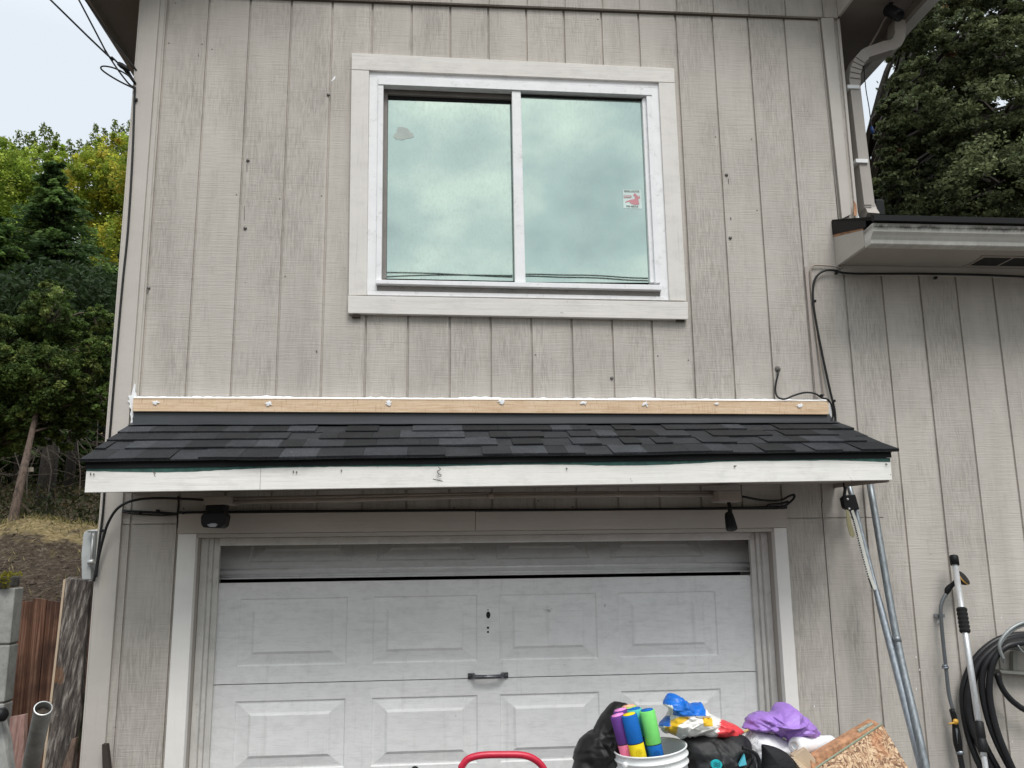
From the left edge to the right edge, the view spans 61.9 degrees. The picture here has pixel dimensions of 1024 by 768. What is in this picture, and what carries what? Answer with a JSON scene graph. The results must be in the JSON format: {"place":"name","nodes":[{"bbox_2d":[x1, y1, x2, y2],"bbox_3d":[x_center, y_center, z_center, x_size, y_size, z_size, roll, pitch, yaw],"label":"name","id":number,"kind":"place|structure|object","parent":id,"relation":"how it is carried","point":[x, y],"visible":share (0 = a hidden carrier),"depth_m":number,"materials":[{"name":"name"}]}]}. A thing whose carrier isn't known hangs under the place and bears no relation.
{"place":"outdoors","nodes":[
{"label":"outdoors","id":0,"kind":"place"},
{"bbox_2d":[0,719,14,767],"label":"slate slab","id":1,"kind":"structure","parent":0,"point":[6,754],"depth_m":3.56,"materials":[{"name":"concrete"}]},
{"bbox_2d":[0,707,8,721],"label":"black fitting","id":2,"kind":"object","parent":1,"relation":"on","point":[4,713],"visible":1,"depth_m":3.53,"materials":[{"name":"plastic"}]},
{"bbox_2d":[0,429,101,600],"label":"ground","id":3,"kind":"structure","parent":0,"point":[64,538],"depth_m":8.01,"materials":[{"name":"soil"}]},
{"bbox_2d":[0,571,22,725],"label":"block wall","id":4,"kind":"structure","parent":3,"relation":"on","point":[10,606],"depth_m":4.08,"materials":[{"name":"concrete"}]},
{"bbox_2d":[9,713,27,767],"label":"pink board","id":5,"kind":"object","parent":3,"relation":"on","point":[18,727],"visible":0.78,"depth_m":3.70,"materials":[{"name":"pink wood"}]},
{"bbox_2d":[0,274,44,491],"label":"tree","id":6,"kind":"object","parent":3,"relation":"on","point":[16,466],"visible":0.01,"depth_m":17.19,"materials":[{"name":"green plant"}]},
{"bbox_2d":[0,136,68,252],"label":"leafy tree","id":7,"kind":"object","parent":3,"relation":"on","point":[18,184],"visible":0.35,"depth_m":30.20,"materials":[{"name":"green plant"}]},
{"bbox_2d":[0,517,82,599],"bbox_3d":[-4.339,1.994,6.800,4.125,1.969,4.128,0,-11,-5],"label":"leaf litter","id":8,"kind":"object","parent":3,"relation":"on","point":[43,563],"visible":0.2,"depth_m":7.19,"materials":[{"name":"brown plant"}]},
{"bbox_2d":[0,512,98,598],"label":"grass","id":9,"kind":"structure","parent":3,"relation":"on","point":[38,517],"depth_m":8.59,"materials":[{"name":"beige plant"}]},
{"bbox_2d":[0,460,99,525],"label":"undergrowth","id":10,"kind":"object","parent":3,"relation":"on","point":[78,511],"visible":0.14,"depth_m":12.53,"materials":[{"name":"green plant"}]},
{"bbox_2d":[11,596,91,767],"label":"wood fence","id":11,"kind":"object","parent":3,"relation":"on","point":[38,630],"visible":0.29,"depth_m":4.56,"materials":[{"name":"brown wood"}]},
{"bbox_2d":[0,216,104,480],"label":"fir tree","id":12,"kind":"object","parent":3,"relation":"on","point":[6,259],"visible":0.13,"depth_m":18.86,"materials":[{"name":"green plant"}]},
{"bbox_2d":[0,388,104,519],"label":"brushwood","id":13,"kind":"object","parent":3,"relation":"on","point":[49,462],"visible":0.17,"depth_m":12.18,"materials":[{"name":"brown plant"}]},
{"bbox_2d":[0,279,114,521],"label":"juniper tree","id":14,"kind":"object","parent":3,"relation":"on","point":[33,387],"visible":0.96,"depth_m":10.08,"materials":[{"name":"green plant"}]},
{"bbox_2d":[28,467,33,471],"bbox_3d":[-5.442,0.962,9.576,0.135,0.053,0.030,0,-11,-5],"label":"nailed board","id":15,"kind":"object","parent":14,"relation":"attached to","point":[30,469],"visible":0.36,"depth_m":9.57,"materials":[{"name":"beige wood"}]},
{"bbox_2d":[0,256,117,514],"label":"tree","id":16,"kind":"object","parent":3,"relation":"on","point":[18,288],"visible":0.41,"depth_m":14.87,"materials":[{"name":"green plant"}]},
{"bbox_2d":[0,266,117,497],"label":"tree","id":17,"kind":"object","parent":3,"relation":"on","point":[70,466],"visible":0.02,"depth_m":16.32,"materials":[{"name":"green plant"}]},
{"bbox_2d":[0,160,118,470],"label":"spruce tree","id":18,"kind":"object","parent":3,"relation":"on","point":[53,235],"visible":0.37,"depth_m":20.03,"materials":[{"name":"green plant"}]},
{"bbox_2d":[1,119,129,258],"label":"young tree","id":19,"kind":"object","parent":3,"relation":"on","point":[69,148],"visible":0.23,"depth_m":32.50,"materials":[{"name":"green plant"}]},
{"bbox_2d":[72,285,109,443],"bbox_3d":[-8.850,0.008,18.698,3.032,4.733,2.627,0,-11,-5],"label":"tree","id":20,"kind":"object","parent":3,"relation":"on","point":[104,433],"depth_m":18.44,"materials":[{"name":"green plant"}]},
{"bbox_2d":[64,252,119,457],"bbox_3d":[-8.702,-0.588,20.741,4.286,6.057,4.680,8,-14,-38],"label":"fir tree","id":21,"kind":"object","parent":3,"relation":"on","point":[102,378],"depth_m":19.85,"materials":[{"name":"green plant"}]},
{"bbox_2d":[61,131,128,272],"bbox_3d":[-12.979,-3.888,29.377,6.147,11.565,6.659,0,-11,-5],"label":"leafy tree","id":22,"kind":"object","parent":3,"relation":"on","point":[105,166],"visible":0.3,"depth_m":28.52,"materials":[{"name":"green plant"}]},
{"bbox_2d":[95,261,118,281],"bbox_3d":[-10.575,-0.324,22.623,4.695,5.399,3.216,-8,-13,35],"label":"evergreen tree","id":23,"kind":"object","parent":3,"relation":"on","point":[115,263],"depth_m":21.95,"materials":[{"name":"green plant"}]},
{"bbox_2d":[79,0,1023,767],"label":"house","id":24,"kind":"structure","parent":3,"relation":"on","point":[483,280],"depth_m":4.16,"materials":[{"name":"paint"}]},
{"bbox_2d":[62,737,78,767],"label":"split board","id":25,"kind":"object","parent":24,"relation":"attached to","point":[69,761],"visible":1,"depth_m":3.69,"materials":[{"name":"brown wood"}]},
{"bbox_2d":[77,692,84,756],"bbox_3d":[-2.075,1.564,4.016,0.105,0.453,0.020,0,-11,-5],"label":"mossy board","id":26,"kind":"object","parent":24,"relation":"attached to","point":[80,733],"visible":0.13,"depth_m":4.01,"materials":[{"name":"brown wood"}]},
{"bbox_2d":[81,529,97,579],"bbox_3d":[-1.967,0.809,4.047,0.094,0.228,0.265,0,-11,-5],"label":"electrical box","id":27,"kind":"object","parent":24,"relation":"attached to","point":[89,548],"visible":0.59,"depth_m":3.98,"materials":[{"name":"grey paint"}]},
{"bbox_2d":[50,0,132,81],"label":"overhead wire","id":28,"kind":"object","parent":24,"relation":"attached to","point":[81,30],"visible":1,"depth_m":4.22,"materials":[{"name":"black rubber"}]},
{"bbox_2d":[78,0,134,86],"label":"overhead wire","id":29,"kind":"object","parent":24,"relation":"attached to","point":[128,83],"visible":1,"depth_m":4.23,"materials":[{"name":"black rubber"}]},
{"bbox_2d":[102,743,111,767],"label":"dark stake","id":30,"kind":"object","parent":24,"relation":"attached to","point":[106,759],"visible":1,"depth_m":3.62,"materials":[{"name":"brown wood"}]},
{"bbox_2d":[85,0,136,70],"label":"overhead wire","id":31,"kind":"object","parent":24,"relation":"attached to","point":[114,41],"visible":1,"depth_m":4.24,"materials":[{"name":"black rubber"}]},
{"bbox_2d":[93,87,135,581],"bbox_3d":[-1.853,-0.299,4.011,0.036,2.393,0.022,9,-14,-41],"label":"cable","id":32,"kind":"object","parent":24,"relation":"attached to","point":[119,318],"visible":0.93,"depth_m":4.03,"materials":[{"name":"black rubber"}]},
{"bbox_2d":[100,65,135,88],"bbox_3d":[-1.942,-1.514,4.205,0.166,0.094,0.020,4,-12,-23],"label":"wire loop","id":33,"kind":"object","parent":24,"relation":"hanging from","point":[102,70],"visible":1,"depth_m":4.20,"materials":[{"name":"black rubber"}]},
{"bbox_2d":[117,62,135,84],"bbox_3d":[-1.909,-1.544,4.229,0.094,0.102,0.034,4,-12,-23],"label":"wire clamp","id":34,"kind":"object","parent":24,"relation":"attached to","point":[123,66],"visible":1,"depth_m":4.22,"materials":[{"name":"black plastic"}]},
{"bbox_2d":[95,497,203,576],"bbox_3d":[-1.560,0.679,3.808,0.566,0.349,0.043,0,-11,-5],"label":"cable","id":35,"kind":"object","parent":24,"relation":"attached to","point":[112,515],"visible":0.91,"depth_m":3.80,"materials":[{"name":"black rubber"}]},
{"bbox_2d":[122,511,177,515],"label":"cable","id":36,"kind":"object","parent":24,"relation":"attached to","point":[149,514],"visible":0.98,"depth_m":3.87,"materials":[{"name":"black rubber"}]},
{"bbox_2d":[122,510,184,513],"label":"cable","id":37,"kind":"object","parent":24,"relation":"attached to","point":[152,512],"visible":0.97,"depth_m":3.87,"materials":[{"name":"black rubber"}]},
{"bbox_2d":[177,496,179,527],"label":"cable","id":38,"kind":"object","parent":24,"relation":"attached to","point":[178,511],"visible":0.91,"depth_m":3.88,"materials":[{"name":"black rubber"}]},
{"bbox_2d":[201,496,236,527],"bbox_3d":[-1.286,0.565,3.747,0.115,0.137,0.162,0,-11,-5],"label":"floodlight","id":39,"kind":"object","parent":24,"relation":"attached to","point":[216,515],"visible":1,"depth_m":3.70,"materials":[{"name":"black plastic"}]},
{"bbox_2d":[393,127,413,139],"bbox_3d":[-0.558,-1.291,4.399,0.107,0.074,0.001,0,-11,-5],"label":"round sticker","id":40,"kind":"object","parent":24,"relation":"attached to","point":[403,133],"visible":1,"depth_m":4.40,"materials":[{"name":"white paper"}]},
{"bbox_2d":[386,99,513,280],"bbox_3d":[-0.328,-1.019,4.371,0.688,1.016,0.006,0,-11,-5],"label":"window pane","id":41,"kind":"structure","parent":24,"relation":"in","point":[450,184],"depth_m":4.36,"materials":[{"name":"glass"}]},
{"bbox_2d":[233,491,713,503],"bbox_3d":[-0.162,0.516,3.893,2.262,0.049,0.078,0,-11,-5],"label":"conduit","id":42,"kind":"object","parent":24,"relation":"attached to","point":[359,497],"visible":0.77,"depth_m":3.88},
{"bbox_2d":[178,506,786,514],"bbox_3d":[-0.093,0.590,3.991,2.846,0.021,0.015,0,-11,-5],"label":"cable","id":43,"kind":"object","parent":24,"relation":"on","point":[475,510],"visible":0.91,"depth_m":3.98,"materials":[{"name":"black rubber"}]},
{"bbox_2d":[210,671,758,767],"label":"garage door section","id":44,"kind":"structure","parent":24,"relation":"in","point":[421,723],"depth_m":3.93,"materials":[{"name":"white metal"}]},
{"bbox_2d":[219,528,749,578],"bbox_3d":[-0.117,0.836,4.314,2.678,0.250,0.290,0,-11,-5],"label":"garage door section","id":45,"kind":"structure","parent":24,"relation":"in","point":[689,556],"depth_m":4.23,"materials":[{"name":"white metal"}]},
{"bbox_2d":[214,575,755,684],"bbox_3d":[-0.095,1.156,4.050,2.580,0.449,0.050,0,-11,-5],"label":"garage door section","id":46,"kind":"structure","parent":24,"relation":"in","point":[318,631],"depth_m":4.03,"materials":[{"name":"white metal"}]},
{"bbox_2d":[367,72,668,301],"bbox_3d":[0.027,-1.011,4.349,1.514,1.203,0.082,0,-11,-5],"label":"window frame","id":47,"kind":"structure","parent":24,"relation":"in","point":[378,81],"depth_m":4.35,"materials":[{"name":"white plastic"}]},
{"bbox_2d":[521,94,648,282],"bbox_3d":[0.373,-1.011,4.396,0.660,1.026,0.006,0,-11,-5],"label":"window pane","id":48,"kind":"structure","parent":24,"relation":"in","point":[579,156],"depth_m":4.39,"materials":[{"name":"glass"}]},
{"bbox_2d":[623,190,641,208],"bbox_3d":[0.621,-0.953,4.401,0.098,0.103,0.003,0,-11,-5],"label":"window sticker","id":49,"kind":"object","parent":48,"relation":"attached to","point":[632,199],"depth_m":4.40,"materials":[{"name":"paper"}]},
{"bbox_2d":[710,490,741,531],"bbox_3d":[0.992,0.586,3.930,0.114,0.187,0.148,0,-11,-5],"label":"spotlight","id":50,"kind":"object","parent":24,"relation":"attached to","point":[728,497],"visible":1,"depth_m":3.90,"materials":[{"name":"black plastic"}]},
{"bbox_2d":[742,494,795,508],"bbox_3d":[1.230,0.565,4.098,0.256,0.072,0.045,-1,-11,0],"label":"cable","id":51,"kind":"object","parent":24,"relation":"attached to","point":[787,503],"visible":1,"depth_m":4.09,"materials":[{"name":"black rubber"}]},
{"bbox_2d":[774,370,833,420],"bbox_3d":[1.448,0.057,4.238,0.290,0.278,0.058,0,-11,-5],"label":"cable","id":52,"kind":"object","parent":24,"relation":"attached to","point":[818,395],"visible":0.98,"depth_m":4.22,"materials":[{"name":"black rubber"}]},
{"bbox_2d":[810,265,842,395],"bbox_3d":[1.618,-0.278,4.325,0.179,0.685,0.010,0,-11,-2],"label":"cable","id":53,"kind":"object","parent":24,"relation":"attached to","point":[815,325],"visible":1,"depth_m":4.32,"materials":[{"name":"black rubber"}]},
{"bbox_2d":[851,16,886,60],"bbox_3d":[1.983,-1.898,4.720,0.037,0.136,0.276,4,-12,-23],"label":"cable","id":54,"kind":"object","parent":24,"relation":"attached to","point":[877,32],"visible":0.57,"depth_m":4.69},
{"bbox_2d":[864,65,873,139],"bbox_3d":[1.982,-1.574,4.745,0.021,0.464,0.005,0,-11,-5],"label":"cable","id":55,"kind":"object","parent":24,"relation":"hanging from","point":[867,99],"visible":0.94,"depth_m":4.75,"materials":[{"name":"black rubber"}]},
{"bbox_2d":[883,2,904,21],"bbox_3d":[2.034,-2.003,4.556,0.110,0.216,0.181,-6,-12,26],"label":"security camera","id":56,"kind":"object","parent":24,"relation":"attached to","point":[893,12],"visible":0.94,"depth_m":4.49,"materials":[{"name":"black plastic"}]},
{"bbox_2d":[812,269,1023,420],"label":"cable","id":57,"kind":"object","parent":24,"relation":"attached to","point":[817,329],"visible":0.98,"depth_m":4.38,"materials":[{"name":"black rubber"}]},
{"bbox_2d":[995,621,1023,674],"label":"hose hanger","id":58,"kind":"object","parent":24,"relation":"attached to","point":[1014,653],"visible":0.98,"depth_m":4.01,"materials":[{"name":"grey metal"}]},
{"bbox_2d":[957,631,1023,767],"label":"garden hose","id":59,"kind":"object","parent":58,"relation":"hanging from","point":[985,656],"visible":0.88,"depth_m":3.96,"materials":[{"name":"black rubber"}]},
{"bbox_2d":[866,0,1023,217],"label":"maple tree","id":60,"kind":"object","parent":3,"relation":"on","point":[948,136],"visible":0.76,"depth_m":12.15,"materials":[{"name":"green plant"}]},
{"bbox_2d":[0,0,1023,237],"label":"sky","id":61,"kind":"structure","parent":0,"point":[51,73],"materials":[{"name":"white"}]},
{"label":"driveway","id":62,"kind":"structure","parent":0,"visible":0},
{"bbox_2d":[42,577,93,767],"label":"weathered plank","id":63,"kind":"object","parent":62,"relation":"on","point":[68,683],"visible":0.92,"depth_m":3.88,"materials":[{"name":"grey wood"}]},
{"bbox_2d":[21,701,52,767],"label":"metal pipe","id":64,"kind":"object","parent":63,"relation":"attached to","point":[38,730],"visible":1,"depth_m":3.35,"materials":[{"name":"grey metal"}]},
{"bbox_2d":[458,751,546,767],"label":"hand truck","id":65,"kind":"object","parent":62,"relation":"on","point":[469,758],"visible":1,"depth_m":3.10,"materials":[{"name":"red paint"}]},
{"bbox_2d":[840,483,920,767],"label":"pole saw","id":66,"kind":"object","parent":62,"relation":"on","point":[848,502],"visible":0.98,"depth_m":3.90,"materials":[{"name":"metal"}]},
{"bbox_2d":[866,484,929,767],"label":"steel pole","id":67,"kind":"object","parent":62,"relation":"on","point":[914,716],"visible":0.95,"depth_m":3.81,"materials":[{"name":"silver metal"}]},
{"bbox_2d":[949,554,988,767],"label":"extension pole","id":68,"kind":"object","parent":62,"relation":"on","point":[965,631],"visible":1,"depth_m":3.84,"materials":[{"name":"metal"}]},
{"bbox_2d":[933,571,969,754],"bbox_3d":[2.105,1.304,4.019,0.169,0.828,0.085,-4,-11,14],"label":"watering wand","id":69,"kind":"object","parent":68,"relation":"hanging from","point":[956,733],"visible":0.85,"depth_m":4.01,"materials":[{"name":"black plastic"}]},
{"bbox_3d":[0.943,2.229,3.198,1.700,0.592,0.730,0,-11,-5],"label":"folding table","id":70,"kind":"object","parent":62,"relation":"on","visible":0},
{"bbox_2d":[681,734,761,767],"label":"backpack","id":71,"kind":"object","parent":70,"relation":"on","point":[719,752],"visible":0.81,"depth_m":3.32,"materials":[{"name":"black fabric"}]},
{"bbox_2d":[658,693,743,738],"bbox_3d":[0.759,1.340,3.442,0.344,0.183,0.227,0,-11,-5],"label":"beach ball","id":72,"kind":"object","parent":71,"relation":"on","point":[682,719],"visible":0.97,"depth_m":3.36,"materials":[{"name":"plastic"}]},
{"bbox_2d":[745,731,791,767],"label":"white bag","id":73,"kind":"object","parent":70,"relation":"on","point":[757,739],"visible":0.31,"depth_m":3.42,"materials":[{"name":"white plastic"}]},
{"bbox_2d":[761,744,795,767],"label":"sun hat","id":74,"kind":"object","parent":73,"relation":"on","point":[774,757],"visible":0.97,"depth_m":3.31,"materials":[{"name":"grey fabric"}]},
{"bbox_2d":[742,702,820,740],"bbox_3d":[1.104,1.387,3.481,0.328,0.157,0.248,0,-11,-5],"label":"purple cloth","id":75,"kind":"object","parent":73,"relation":"on","point":[787,721],"visible":0.96,"depth_m":3.43,"materials":[{"name":"fabric"}]},
{"bbox_2d":[815,723,907,767],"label":"chipboard","id":76,"kind":"object","parent":70,"relation":"on","point":[875,747],"visible":1,"depth_m":3.34,"materials":[{"name":"beige wood"}]},
{"bbox_2d":[790,747,814,767],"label":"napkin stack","id":77,"kind":"object","parent":76,"relation":"on","point":[802,757],"visible":0.95,"depth_m":3.35,"materials":[{"name":"paper"}]},
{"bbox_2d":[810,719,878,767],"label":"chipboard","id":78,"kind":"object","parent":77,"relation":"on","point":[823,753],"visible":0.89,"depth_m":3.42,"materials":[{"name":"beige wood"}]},
{"bbox_3d":[0.547,1.843,3.253,0.356,0.194,0.356,0,-11,-5],"label":"storage box","id":79,"kind":"object","parent":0,"visible":0},
{"bbox_2d":[572,701,626,767],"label":"bin bag","id":80,"kind":"object","parent":79,"relation":"on","point":[596,746],"visible":0.7,"depth_m":3.39,"materials":[{"name":"black plastic"}]},
{"bbox_2d":[614,737,688,767],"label":"bucket","id":81,"kind":"object","parent":79,"relation":"on","point":[675,752],"visible":0.77,"depth_m":3.24,"materials":[{"name":"white plastic"}]},
{"bbox_2d":[610,712,630,756],"bbox_3d":[0.444,1.406,3.309,0.117,0.249,0.062,-1,-11,2],"label":"foam water shooter","id":82,"kind":"object","parent":81,"relation":"in","point":[618,729],"visible":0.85,"depth_m":3.29,"materials":[{"name":"purple plastic"}]},
{"bbox_2d":[613,707,627,713],"bbox_3d":[0.460,1.410,3.371,0.113,0.249,0.061,-1,-11,3],"label":"foam water shooter","id":83,"kind":"object","parent":81,"relation":"in","point":[620,710],"visible":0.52,"depth_m":3.38,"materials":[{"name":"plastic"}]},
{"bbox_2d":[623,704,636,708],"bbox_3d":[0.484,1.406,3.395,0.089,0.248,0.061,-2,-11,8],"label":"foam water shooter","id":84,"kind":"object","parent":81,"relation":"in","point":[627,706],"visible":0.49,"depth_m":3.40,"materials":[{"name":"plastic"}]},
{"bbox_2d":[622,712,646,756],"bbox_3d":[0.479,1.393,3.279,0.106,0.249,0.062,-1,-11,4],"label":"foam water shooter","id":85,"kind":"object","parent":81,"relation":"in","point":[634,738],"visible":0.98,"depth_m":3.27,"materials":[{"name":"blue plastic"}]},
{"bbox_2d":[627,707,647,756],"bbox_3d":[0.505,1.401,3.357,0.098,0.248,0.061,-2,-11,6],"label":"foam water shooter","id":86,"kind":"object","parent":81,"relation":"in","point":[637,710],"visible":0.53,"depth_m":3.35,"materials":[{"name":"teal plastic"}]},
{"bbox_2d":[639,708,663,756],"bbox_3d":[0.547,1.386,3.301,0.098,0.248,0.062,-2,-11,6],"label":"foam water shooter","id":87,"kind":"object","parent":81,"relation":"in","point":[651,733],"visible":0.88,"depth_m":3.29,"materials":[{"name":"green plastic"}]},
{"bbox_3d":[1.268,1.538,3.499,0.121,0.082,0.064,0,-11,-5],"label":"grey pouch","id":88,"kind":"object","parent":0,"visible":0},
{"bbox_2d":[788,735,834,752],"bbox_3d":[1.228,1.469,3.477,0.280,0.095,0.065,9,-14,-40],"label":"paper towel roll","id":89,"kind":"object","parent":88,"relation":"on","point":[809,744],"visible":0.77,"depth_m":3.41,"materials":[{"name":"paper"}]}
]}

